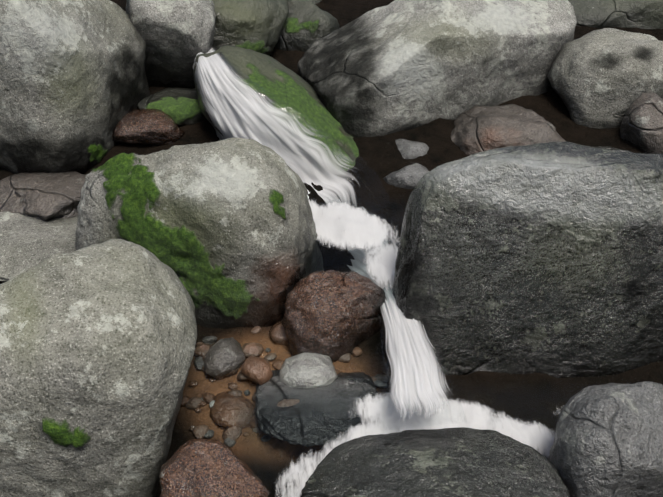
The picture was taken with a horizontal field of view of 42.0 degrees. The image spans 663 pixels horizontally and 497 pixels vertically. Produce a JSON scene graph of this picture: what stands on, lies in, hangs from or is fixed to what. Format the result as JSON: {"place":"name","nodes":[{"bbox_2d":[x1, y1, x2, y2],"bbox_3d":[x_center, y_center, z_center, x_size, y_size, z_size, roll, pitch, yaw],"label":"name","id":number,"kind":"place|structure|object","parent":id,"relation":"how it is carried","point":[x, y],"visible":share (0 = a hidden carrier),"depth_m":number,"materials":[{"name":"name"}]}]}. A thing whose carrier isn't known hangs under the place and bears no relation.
{"place":"outdoors","nodes":[
{"label":"outdoors","id":0,"kind":"place"},
{"bbox_2d":[0,0,662,496],"bbox_3d":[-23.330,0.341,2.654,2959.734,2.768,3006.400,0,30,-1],"label":"stream bed","id":1,"kind":"object","parent":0,"point":[378,158],"visible":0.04,"depth_m":3.04,"materials":[{"name":"brown soil"}]},
{"bbox_2d":[0,211,78,281],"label":"slab boulder","id":2,"kind":"object","parent":1,"relation":"on","point":[27,243],"visible":0.33,"depth_m":3.30,"materials":[{"name":"grey stone"}]},
{"bbox_2d":[0,171,85,220],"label":"rock","id":3,"kind":"object","parent":1,"relation":"on","point":[44,196],"visible":0.48,"depth_m":3.54,"materials":[{"name":"grey stone"}]},
{"bbox_2d":[0,0,149,173],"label":"boulder","id":4,"kind":"object","parent":1,"relation":"on","point":[74,88],"visible":0.81,"depth_m":3.59,"materials":[{"name":"grey stone"}]},
{"bbox_2d":[0,239,196,496],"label":"boulder","id":5,"kind":"object","parent":1,"relation":"on","point":[97,345],"visible":1,"depth_m":2.32,"materials":[{"name":"grey stone"}]},
{"bbox_2d":[112,109,184,145],"bbox_3d":[-0.839,-0.543,3.933,0.342,0.162,0.242,0,30,-1],"label":"rock","id":6,"kind":"object","parent":1,"relation":"on","point":[153,127],"visible":0.9,"depth_m":3.85,"materials":[{"name":"brown stone"}]},
{"bbox_2d":[126,0,215,88],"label":"round boulder","id":7,"kind":"object","parent":1,"relation":"on","point":[177,36],"visible":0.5,"depth_m":4.01,"materials":[{"name":"stone"}]},
{"bbox_2d":[137,87,204,125],"bbox_3d":[-0.724,-0.647,4.102,0.380,0.193,0.332,0,30,-1],"label":"mossy rock","id":8,"kind":"object","parent":1,"relation":"on","point":[180,106],"visible":0.44,"depth_m":3.98,"materials":[{"name":"stone"}]},
{"bbox_2d":[75,138,323,328],"bbox_3d":[-0.475,0.027,3.275,0.888,0.984,0.590,12,32,20],"label":"mossy boulder","id":9,"kind":"object","parent":1,"relation":"on","point":[225,230],"visible":0.54,"depth_m":2.95,"materials":[{"name":"grey stone"}]},
{"bbox_2d":[159,438,269,496],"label":"brown rock","id":10,"kind":"object","parent":1,"relation":"on","point":[201,467],"visible":1,"depth_m":2.31,"materials":[{"name":"brown stone"}]},
{"bbox_2d":[212,0,288,55],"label":"mossy boulder","id":11,"kind":"object","parent":1,"relation":"on","point":[256,25],"visible":0.29,"depth_m":4.24,"materials":[{"name":"stone"}]},
{"bbox_2d":[195,321,337,428],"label":"streambed cobbles","id":12,"kind":"object","parent":1,"relation":"on","point":[225,357],"visible":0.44,"depth_m":2.84,"materials":[{"name":"stone"}]},
{"bbox_2d":[193,45,358,171],"bbox_3d":[-0.135,-0.495,3.970,1.055,0.765,0.535,10,32,17],"label":"boulder","id":13,"kind":"object","parent":1,"relation":"on","point":[289,89],"visible":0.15,"depth_m":3.82,"materials":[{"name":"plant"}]},
{"bbox_2d":[173,325,391,453],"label":"shallow water","id":14,"kind":"structure","parent":1,"relation":"on","point":[254,405],"depth_m":2.77,"materials":[{"name":"liquid"}]},
{"bbox_2d":[180,326,389,447],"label":"pebbles","id":15,"kind":"object","parent":1,"relation":"on","point":[248,349],"visible":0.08,"depth_m":2.86,"materials":[{"name":"stone"}]},
{"bbox_2d":[192,44,388,242],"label":"cascade water","id":16,"kind":"structure","parent":1,"relation":"on","point":[236,107],"depth_m":3.67,"materials":[{"name":"white liquid"}]},
{"bbox_2d":[275,0,339,51],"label":"dark boulder","id":17,"kind":"object","parent":1,"relation":"on","point":[307,24],"visible":0.38,"depth_m":4.45,"materials":[{"name":"stone"}]},
{"bbox_2d":[254,370,378,446],"bbox_3d":[-0.037,0.497,2.780,0.421,0.060,0.404,0,30,-1],"label":"wet rock","id":18,"kind":"object","parent":1,"relation":"on","point":[266,404],"visible":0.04,"depth_m":2.72,"materials":[{"name":"stone"}]},
{"bbox_2d":[281,269,386,362],"bbox_3d":[0.017,0.261,3.011,0.380,0.364,0.284,0,30,-1],"label":"boulder","id":19,"kind":"object","parent":1,"relation":"on","point":[333,315],"visible":0.79,"depth_m":2.90,"materials":[{"name":"brown stone"}]},
{"bbox_2d":[288,195,402,300],"bbox_3d":[0.133,-0.004,3.157,0.686,0.145,0.610,0,30,-1],"label":"foam","id":20,"kind":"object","parent":1,"relation":"on","point":[342,225],"depth_m":3.19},
{"bbox_2d":[315,194,390,284],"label":"water pool","id":21,"kind":"structure","parent":1,"relation":"on","point":[356,262],"depth_m":3.30,"materials":[{"name":"liquid"}]},
{"bbox_2d":[383,163,429,188],"bbox_3d":[0.331,-0.258,3.735,0.255,0.221,0.168,15,33,24],"label":"grey rock","id":22,"kind":"object","parent":1,"relation":"on","point":[409,176],"visible":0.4,"depth_m":3.65,"materials":[{"name":"stone"}]},
{"bbox_2d":[395,139,428,158],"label":"grey rock","id":23,"kind":"object","parent":1,"relation":"on","point":[407,149],"visible":0.33,"depth_m":3.82,"materials":[{"name":"stone"}]},
{"bbox_2d":[379,284,463,426],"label":"waterfall","id":24,"kind":"object","parent":1,"relation":"on","point":[417,379],"visible":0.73,"depth_m":2.60,"materials":[{"name":"white liquid"}]},
{"bbox_2d":[301,427,569,496],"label":"boulder","id":25,"kind":"object","parent":1,"relation":"on","point":[458,462],"visible":1,"depth_m":2.29,"materials":[{"name":"stone"}]},
{"bbox_2d":[297,0,576,136],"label":"block boulder","id":26,"kind":"object","parent":1,"relation":"on","point":[394,66],"visible":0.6,"depth_m":3.95,"materials":[{"name":"stone"}]},
{"bbox_2d":[450,104,566,155],"bbox_3d":[0.791,-0.466,3.970,0.538,0.330,0.440,0,30,-1],"label":"rock","id":27,"kind":"object","parent":1,"relation":"on","point":[477,128],"visible":0.58,"depth_m":3.82,"materials":[{"name":"stone"}]},
{"bbox_2d":[393,142,662,377],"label":"boulder","id":28,"kind":"object","parent":1,"relation":"on","point":[545,258],"visible":0.69,"depth_m":2.78,"materials":[{"name":"stone"}]},
{"bbox_2d":[575,143,620,149],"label":"rock","id":29,"kind":"object","parent":1,"relation":"on","point":[608,148],"depth_m":3.85,"materials":[{"name":"stone"}]},
{"bbox_2d":[547,28,662,128],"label":"boulder","id":30,"kind":"object","parent":1,"relation":"on","point":[603,78],"visible":0.77,"depth_m":3.93,"materials":[{"name":"grey stone"}]},
{"bbox_2d":[548,381,662,496],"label":"boulder","id":31,"kind":"object","parent":1,"relation":"on","point":[608,441],"visible":0.88,"depth_m":2.24,"materials":[{"name":"stone"}]},
{"bbox_2d":[568,0,662,28],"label":"boulder","id":32,"kind":"object","parent":1,"relation":"on","point":[644,14],"visible":0.35,"depth_m":4.66,"materials":[{"name":"stone"}]},
{"bbox_2d":[620,92,662,153],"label":"boulder","id":33,"kind":"object","parent":1,"relation":"on","point":[641,127],"visible":0.71,"depth_m":3.76,"materials":[{"name":"grey stone"}]},
{"bbox_2d":[240,378,596,496],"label":"pool water","id":34,"kind":"structure","parent":0,"point":[538,437],"depth_m":2.56,"materials":[{"name":"white liquid"}]}
]}

